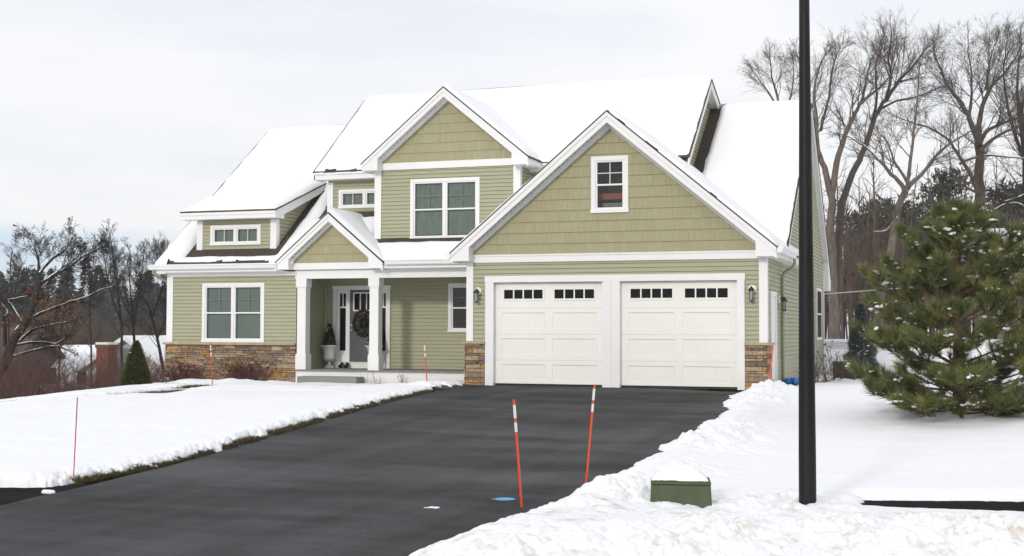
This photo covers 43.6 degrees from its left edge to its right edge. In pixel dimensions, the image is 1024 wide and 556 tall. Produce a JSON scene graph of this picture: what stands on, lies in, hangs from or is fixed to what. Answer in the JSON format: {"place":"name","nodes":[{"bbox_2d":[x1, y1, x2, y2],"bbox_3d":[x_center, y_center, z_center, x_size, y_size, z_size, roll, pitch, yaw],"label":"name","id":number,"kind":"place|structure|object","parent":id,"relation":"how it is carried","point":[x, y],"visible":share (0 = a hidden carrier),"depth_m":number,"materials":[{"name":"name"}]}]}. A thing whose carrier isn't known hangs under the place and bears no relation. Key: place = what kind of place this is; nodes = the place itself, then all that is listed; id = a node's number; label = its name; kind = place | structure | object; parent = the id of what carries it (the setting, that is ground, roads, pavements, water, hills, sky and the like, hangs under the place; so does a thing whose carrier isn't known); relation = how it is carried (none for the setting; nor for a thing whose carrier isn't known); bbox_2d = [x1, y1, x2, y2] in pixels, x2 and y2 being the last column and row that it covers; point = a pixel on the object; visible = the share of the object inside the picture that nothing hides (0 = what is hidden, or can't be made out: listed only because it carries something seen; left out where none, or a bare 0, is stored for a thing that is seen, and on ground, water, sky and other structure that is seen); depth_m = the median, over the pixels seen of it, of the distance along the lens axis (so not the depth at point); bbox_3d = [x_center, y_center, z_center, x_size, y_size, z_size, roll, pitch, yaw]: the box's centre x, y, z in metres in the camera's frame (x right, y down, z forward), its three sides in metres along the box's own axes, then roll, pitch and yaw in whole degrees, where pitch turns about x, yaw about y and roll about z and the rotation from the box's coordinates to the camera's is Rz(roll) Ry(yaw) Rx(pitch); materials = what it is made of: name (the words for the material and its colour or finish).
{"place":"outdoors","nodes":[
{"label":"outdoors","id":0,"kind":"place"},
{"bbox_2d":[0,485,87,504],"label":"sidewalk","id":1,"kind":"structure","parent":0,"point":[10,495],"depth_m":12.96,"materials":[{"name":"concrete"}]},
{"bbox_2d":[41,490,54,493],"bbox_3d":[-4.673,2.161,12.899,0.165,0.055,0.069,-1,-2,19],"label":"snow lump","id":2,"kind":"object","parent":1,"relation":"on","point":[47,491],"visible":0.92,"depth_m":12.88,"materials":[{"name":"white snow"}]},
{"bbox_2d":[0,378,463,487],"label":"lawn snow","id":3,"kind":"structure","parent":0,"point":[118,430],"depth_m":19.86,"materials":[{"name":"white snow"}]},
{"bbox_2d":[73,397,77,475],"bbox_3d":[-4.669,1.754,13.684,0.012,0.966,0.242,1,-3,-26],"label":"marker rod","id":4,"kind":"object","parent":3,"relation":"on","point":[75,436],"visible":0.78,"depth_m":13.67,"materials":[{"name":"red"}]},
{"bbox_2d":[210,343,212,384],"bbox_3d":[-7.498,2.249,31.956,0.026,1.257,0.189,0,-2,11],"label":"marker rod","id":5,"kind":"object","parent":3,"relation":"on","point":[211,363],"visible":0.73,"depth_m":31.93,"materials":[{"name":"red"}]},
{"bbox_2d":[0,385,738,555],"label":"driveway","id":6,"kind":"structure","parent":0,"point":[374,480],"depth_m":13.95,"materials":[{"name":"black asphalt"}]},
{"bbox_2d":[491,497,515,500],"bbox_3d":[-0.085,2.186,12.512,0.250,0.068,0.250,-1,-2,19],"label":"valve cover","id":7,"kind":"object","parent":6,"relation":"on","point":[503,499],"visible":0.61,"depth_m":12.46,"materials":[{"name":"blue plastic"}]},
{"bbox_2d":[513,400,522,507],"bbox_3d":[0.058,1.681,11.884,0.026,1.110,0.252,-1,-3,21],"label":"marker rod","id":8,"kind":"object","parent":6,"relation":"on","point":[517,449],"visible":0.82,"depth_m":11.87,"materials":[{"name":"orange plastic"}]},
{"bbox_2d":[585,384,595,482],"bbox_3d":[0.832,1.670,13.612,0.026,1.089,0.301,1,-2,-16],"label":"marker rod","id":9,"kind":"object","parent":6,"relation":"on","point":[590,431],"visible":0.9,"depth_m":13.60,"materials":[{"name":"orange"}]},
{"bbox_2d":[68,342,952,484],"bbox_3d":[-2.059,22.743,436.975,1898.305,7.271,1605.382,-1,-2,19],"label":"ground","id":10,"kind":"structure","parent":0,"point":[455,385],"depth_m":28.77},
{"bbox_2d":[0,237,32,339],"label":"bare tree","id":11,"kind":"object","parent":10,"relation":"on","point":[15,265],"visible":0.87,"depth_m":61.89,"materials":[{"name":"brown plant"}]},
{"bbox_2d":[0,263,63,327],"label":"pine tree","id":12,"kind":"object","parent":10,"relation":"on","point":[32,279],"visible":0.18,"depth_m":119.42,"materials":[{"name":"green plant"}]},
{"bbox_2d":[0,328,64,387],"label":"bush","id":13,"kind":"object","parent":10,"relation":"on","point":[25,339],"depth_m":63.63,"materials":[{"name":"brown plant"}]},
{"bbox_2d":[0,216,127,376],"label":"oak tree","id":14,"kind":"object","parent":10,"relation":"on","point":[25,320],"visible":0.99,"depth_m":42.16,"materials":[{"name":"brown plant"}]},
{"bbox_2d":[57,257,81,380],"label":"bare tree","id":15,"kind":"object","parent":10,"relation":"on","point":[63,317],"visible":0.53,"depth_m":56.07,"materials":[{"name":"brown plant"}]},
{"bbox_2d":[41,342,118,392],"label":"house","id":16,"kind":"structure","parent":10,"relation":"on","point":[98,347],"depth_m":64.48,"materials":[{"name":"red"}]},
{"bbox_2d":[0,309,164,398],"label":"undergrowth","id":17,"kind":"object","parent":10,"relation":"on","point":[24,387],"visible":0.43,"depth_m":38.96,"materials":[{"name":"brown plant"}]},
{"bbox_2d":[0,300,165,344],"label":"undergrowth","id":18,"kind":"object","parent":10,"relation":"on","point":[96,333],"visible":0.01,"depth_m":85.35,"materials":[{"name":"plant"}]},
{"bbox_2d":[0,258,166,344],"bbox_3d":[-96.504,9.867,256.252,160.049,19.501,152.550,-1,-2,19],"label":"woods","id":19,"kind":"object","parent":10,"relation":"on","point":[103,308],"visible":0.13,"depth_m":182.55,"materials":[{"name":"plant"}]},
{"bbox_2d":[75,245,105,376],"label":"bare tree","id":20,"kind":"object","parent":10,"relation":"on","point":[89,316],"visible":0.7,"depth_m":59.89,"materials":[{"name":"brown plant"}]},
{"bbox_2d":[92,218,134,369],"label":"bare tree","id":21,"kind":"object","parent":10,"relation":"on","point":[111,296],"visible":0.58,"depth_m":49.95,"materials":[{"name":"brown plant"}]},
{"bbox_2d":[76,335,165,387],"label":"house","id":22,"kind":"structure","parent":10,"relation":"on","point":[149,345],"depth_m":63.21,"materials":[{"name":"white"}]},
{"bbox_2d":[103,237,159,340],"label":"bare tree","id":23,"kind":"object","parent":10,"relation":"on","point":[130,290],"visible":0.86,"depth_m":48.01,"materials":[{"name":"brown plant"}]},
{"bbox_2d":[118,340,151,385],"bbox_3d":[-9.840,2.297,33.549,0.926,1.390,0.965,1,-3,-27],"label":"arborvitae","id":24,"kind":"object","parent":10,"relation":"on","point":[135,356],"visible":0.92,"depth_m":33.39,"materials":[{"name":"green plant"}]},
{"bbox_2d":[117,236,170,381],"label":"bare tree","id":25,"kind":"object","parent":10,"relation":"on","point":[151,315],"visible":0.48,"depth_m":45.77,"materials":[{"name":"brown plant"}]},
{"bbox_2d":[138,230,166,320],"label":"bare tree","id":26,"kind":"object","parent":10,"relation":"on","point":[155,244],"visible":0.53,"depth_m":89.55,"materials":[{"name":"brown plant"}]},
{"bbox_2d":[154,358,210,382],"bbox_3d":[-9.134,2.564,34.992,1.722,0.734,1.024,-1,-2,19],"label":"shrub","id":27,"kind":"object","parent":10,"relation":"on","point":[182,373],"visible":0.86,"depth_m":34.92,"materials":[{"name":"brown plant"}]},
{"bbox_2d":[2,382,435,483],"bbox_3d":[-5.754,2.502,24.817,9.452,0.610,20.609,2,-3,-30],"label":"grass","id":28,"kind":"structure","parent":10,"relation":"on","point":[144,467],"depth_m":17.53,"materials":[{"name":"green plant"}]},
{"bbox_2d":[214,356,277,380],"bbox_3d":[-7.130,2.478,34.521,1.920,0.752,0.991,-1,-2,19],"label":"shrub","id":29,"kind":"object","parent":10,"relation":"on","point":[238,371],"visible":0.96,"depth_m":34.42,"materials":[{"name":"brown plant"}]},
{"bbox_2d":[297,376,363,383],"bbox_3d":[-4.818,2.747,33.965,1.740,0.265,0.470,-1,-2,19],"label":"stone step","id":30,"kind":"object","parent":10,"relation":"on","point":[336,379],"visible":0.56,"depth_m":33.76,"materials":[{"name":"stone"}]},
{"bbox_2d":[424,343,426,380],"bbox_3d":[-1.963,2.084,29.256,0.028,1.201,0.204,-1,-3,26],"label":"marker rod","id":31,"kind":"object","parent":10,"relation":"on","point":[425,361],"visible":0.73,"depth_m":29.23,"materials":[{"name":"orange"}]},
{"bbox_2d":[148,75,830,389],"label":"house","id":32,"kind":"structure","parent":10,"relation":"on","point":[634,233],"depth_m":33.98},
{"bbox_2d":[201,283,264,342],"bbox_3d":[-7.692,0.958,35.379,1.979,1.640,0.131,-1,-2,19],"label":"window","id":33,"kind":"structure","parent":32,"relation":"in","point":[231,312],"depth_m":35.40,"materials":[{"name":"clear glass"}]},
{"bbox_2d":[210,224,260,245],"bbox_3d":[-7.727,-1.199,35.852,1.624,0.560,0.131,-1,-2,19],"label":"window","id":34,"kind":"structure","parent":32,"relation":"in","point":[221,234],"depth_m":35.85,"materials":[{"name":"white glass"}]},
{"bbox_2d":[320,345,337,367],"bbox_3d":[-5.110,2.199,35.818,0.500,0.640,0.500,-1,-2,19],"label":"urn","id":35,"kind":"object","parent":32,"relation":"on","point":[329,353],"visible":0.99,"depth_m":35.68,"materials":[{"name":"ceramic"}]},
{"bbox_2d":[322,323,336,344],"bbox_3d":[-5.113,1.593,35.836,0.492,0.681,0.478,-1,-2,19],"label":"tree","id":36,"kind":"object","parent":35,"relation":"on","point":[329,332],"visible":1,"depth_m":35.79,"materials":[{"name":"green plant"}]},
{"bbox_2d":[338,189,374,208],"bbox_3d":[-4.151,-2.246,36.205,1.644,0.540,0.131,-1,-2,19],"label":"window","id":37,"kind":"structure","parent":32,"relation":"in","point":[349,198],"depth_m":36.32,"materials":[{"name":"white glass"}]},
{"bbox_2d":[350,290,369,361],"bbox_3d":[-4.173,1.337,35.905,0.835,2.025,0.117,-1,-2,19],"label":"front door","id":38,"kind":"structure","parent":32,"relation":"in","point":[359,299],"depth_m":35.96,"materials":[{"name":"paint"}]},
{"bbox_2d":[352,309,369,337],"bbox_3d":[-4.151,1.253,35.847,0.771,0.861,0.370,-1,-2,19],"label":"wreath","id":39,"kind":"object","parent":38,"relation":"attached to","point":[363,328],"visible":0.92,"depth_m":35.80,"materials":[{"name":"green plant"}]},
{"bbox_2d":[409,177,479,237],"bbox_3d":[-1.783,-1.844,34.160,2.009,1.640,0.131,-1,-2,19],"label":"window","id":40,"kind":"structure","parent":32,"relation":"in","point":[443,207],"depth_m":34.17,"materials":[{"name":"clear glass"}]},
{"bbox_2d":[448,283,465,331],"bbox_3d":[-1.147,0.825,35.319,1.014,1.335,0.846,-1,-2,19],"label":"window","id":41,"kind":"structure","parent":32,"relation":"in","point":[456,291],"depth_m":35.29,"materials":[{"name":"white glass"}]},
{"bbox_2d":[495,282,601,386],"bbox_3d":[0.867,1.314,29.898,2.650,2.424,0.102,-1,-2,19],"label":"garage door","id":42,"kind":"structure","parent":32,"relation":"in","point":[547,333],"depth_m":29.86,"materials":[{"name":"paint"}]},
{"bbox_2d":[590,155,628,212],"bbox_3d":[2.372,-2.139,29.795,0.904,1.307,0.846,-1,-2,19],"label":"window","id":43,"kind":"structure","parent":32,"relation":"in","point":[609,174],"depth_m":29.55,"materials":[{"name":"clear glass"}]},
{"bbox_2d":[621,280,736,388],"bbox_3d":[3.773,1.281,28.904,2.670,2.424,0.102,-1,-2,19],"label":"garage door","id":44,"kind":"structure","parent":32,"relation":"in","point":[675,334],"depth_m":28.86,"materials":[{"name":"paint"}]},
{"bbox_2d":[816,288,821,339],"bbox_3d":[9.442,1.112,39.374,0.037,1.590,1.500,-1,-2,19],"label":"window","id":45,"kind":"structure","parent":32,"relation":"in","point":[819,291],"depth_m":39.36,"materials":[{"name":"white glass"}]},
{"bbox_2d":[409,372,1023,555],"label":"bank snow","id":46,"kind":"structure","parent":10,"relation":"on","point":[742,453],"depth_m":12.30,"materials":[{"name":"white snow"}]},
{"bbox_2d":[650,467,711,507],"bbox_3d":[1.543,1.982,11.712,0.569,0.488,0.418,0,-2,7],"label":"utility box","id":47,"kind":"object","parent":46,"relation":"on","point":[685,486],"visible":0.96,"depth_m":11.54,"materials":[{"name":"green metal"}]},
{"bbox_2d":[769,345,773,378],"bbox_3d":[5.630,1.984,27.867,0.220,1.031,0.031,2,-3,-42],"label":"marker rod","id":48,"kind":"object","parent":46,"relation":"on","point":[771,361],"visible":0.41,"depth_m":27.88,"materials":[{"name":"orange plastic"}]},
{"bbox_2d":[783,378,798,385],"bbox_3d":[6.604,2.434,30.087,0.448,0.193,0.526,-1,-2,19],"label":"tarp","id":49,"kind":"object","parent":46,"relation":"on","point":[788,381],"visible":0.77,"depth_m":29.91,"materials":[{"name":"blue plastic"}]},
{"bbox_2d":[799,0,816,504],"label":"lamp post","id":50,"kind":"object","parent":46,"relation":"on","point":[807,454],"visible":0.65,"depth_m":11.48,"materials":[{"name":"black metal"}]},
{"bbox_2d":[832,360,856,379],"bbox_3d":[10.011,2.909,38.513,0.670,0.860,0.670,-1,-2,19],"label":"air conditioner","id":51,"kind":"object","parent":46,"relation":"on","point":[849,375],"visible":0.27,"depth_m":38.24,"materials":[{"name":"metal"}]},
{"bbox_2d":[841,302,881,378],"bbox_3d":[10.912,2.062,40.039,1.530,2.709,1.536,1,-3,-29],"label":"spruce tree","id":52,"kind":"object","parent":46,"relation":"on","point":[856,341],"visible":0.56,"depth_m":39.87,"materials":[{"name":"green plant"}]},
{"bbox_2d":[841,192,1023,417],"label":"pine tree","id":53,"kind":"object","parent":46,"relation":"on","point":[927,267],"visible":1,"depth_m":19.20,"materials":[{"name":"green plant"}]},
{"bbox_2d":[971,159,1023,247],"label":"bare tree","id":54,"kind":"object","parent":46,"relation":"on","point":[998,197],"visible":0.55,"depth_m":33.84,"materials":[{"name":"brown plant"}]},
{"bbox_2d":[732,38,821,355],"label":"bare tree","id":55,"kind":"object","parent":10,"relation":"on","point":[767,55],"visible":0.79,"depth_m":74.89,"materials":[{"name":"brown plant"}]},
{"bbox_2d":[796,355,836,382],"bbox_3d":[7.777,2.405,32.821,0.808,1.083,1.013,1,-3,-21],"label":"shrub","id":56,"kind":"object","parent":10,"relation":"on","point":[817,372],"visible":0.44,"depth_m":32.74,"materials":[{"name":"plant"}]},
{"bbox_2d":[822,349,845,366],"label":"shrub","id":57,"kind":"object","parent":10,"relation":"on","point":[832,357],"visible":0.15,"depth_m":40.07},
{"bbox_2d":[815,341,865,381],"bbox_3d":[9.394,2.500,36.967,1.927,1.394,1.160,-1,-3,30],"label":"shrub","id":58,"kind":"object","parent":10,"relation":"on","point":[830,373],"visible":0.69,"depth_m":36.89,"materials":[{"name":"brown plant"}]},
{"bbox_2d":[825,232,856,315],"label":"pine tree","id":59,"kind":"object","parent":10,"relation":"on","point":[827,309],"visible":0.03,"depth_m":99.68,"materials":[{"name":"green plant"}]},
{"bbox_2d":[770,23,937,348],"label":"bare tree","id":60,"kind":"object","parent":10,"relation":"on","point":[833,301],"visible":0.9,"depth_m":55.74,"materials":[{"name":"brown plant"}]},
{"bbox_2d":[835,210,883,311],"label":"pine tree","id":61,"kind":"object","parent":10,"relation":"on","point":[848,220],"visible":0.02,"depth_m":120.04,"materials":[{"name":"green plant"}]},
{"bbox_2d":[841,194,928,326],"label":"pine tree","id":62,"kind":"object","parent":10,"relation":"on","point":[888,203],"visible":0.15,"depth_m":109.39,"materials":[{"name":"green plant"}]},
{"bbox_2d":[818,2,964,346],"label":"bare tree","id":63,"kind":"object","parent":10,"relation":"on","point":[844,197],"visible":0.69,"depth_m":57.48,"materials":[{"name":"brown plant"}]},
{"bbox_2d":[820,44,983,326],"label":"bare tree","id":64,"kind":"object","parent":10,"relation":"on","point":[906,188],"visible":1,"depth_m":50.06,"materials":[{"name":"brown plant"}]},
{"bbox_2d":[886,201,930,240],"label":"pine tree","id":65,"kind":"object","parent":10,"relation":"on","point":[922,210],"visible":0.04,"depth_m":117.87,"materials":[{"name":"green plant"}]},
{"bbox_2d":[819,337,1018,376],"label":"fence","id":66,"kind":"object","parent":10,"relation":"on","point":[884,356],"visible":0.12,"depth_m":44.50,"materials":[{"name":"white"}]},
{"bbox_2d":[820,148,1023,348],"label":"woods","id":67,"kind":"object","parent":10,"relation":"on","point":[862,236],"visible":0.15,"depth_m":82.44,"materials":[{"name":"plant"}]},
{"bbox_2d":[893,165,971,304],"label":"pine tree","id":68,"kind":"object","parent":10,"relation":"on","point":[943,179],"visible":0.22,"depth_m":94.83,"materials":[{"name":"green plant"}]},
{"bbox_2d":[880,9,1023,348],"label":"bare tree","id":69,"kind":"object","parent":10,"relation":"on","point":[977,180],"visible":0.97,"depth_m":52.00,"materials":[{"name":"brown plant"}]},
{"bbox_2d":[967,14,1023,201],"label":"bare tree","id":70,"kind":"object","parent":10,"relation":"on","point":[1020,149],"visible":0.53,"depth_m":59.90,"materials":[{"name":"brown plant"}]},
{"bbox_2d":[969,205,1021,245],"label":"pine tree","id":71,"kind":"object","parent":10,"relation":"on","point":[1004,216],"visible":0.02,"depth_m":99.15,"materials":[{"name":"green plant"}]},
{"bbox_2d":[970,176,1023,224],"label":"pine tree","id":72,"kind":"object","parent":10,"relation":"on","point":[1011,193],"visible":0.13,"depth_m":104.49,"materials":[{"name":"green plant"}]},
{"bbox_2d":[987,228,1023,338],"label":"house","id":73,"kind":"structure","parent":10,"relation":"on","point":[998,337],"depth_m":83.43,"materials":[{"name":"brown"}]},
{"bbox_2d":[0,0,1023,338],"label":"sky","id":74,"kind":"structure","parent":0,"point":[133,114],"materials":[{"name":"white"}]},
{"bbox_2d":[824,280,1007,294],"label":"wire","id":75,"kind":"object","parent":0,"point":[852,291],"visible":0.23,"depth_m":46.98,"materials":[{"name":"grey metal"}]},
{"bbox_2d":[861,500,1023,511],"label":"sidewalk","id":76,"kind":"structure","parent":0,"point":[996,505],"depth_m":12.27,"materials":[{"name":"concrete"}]}
]}

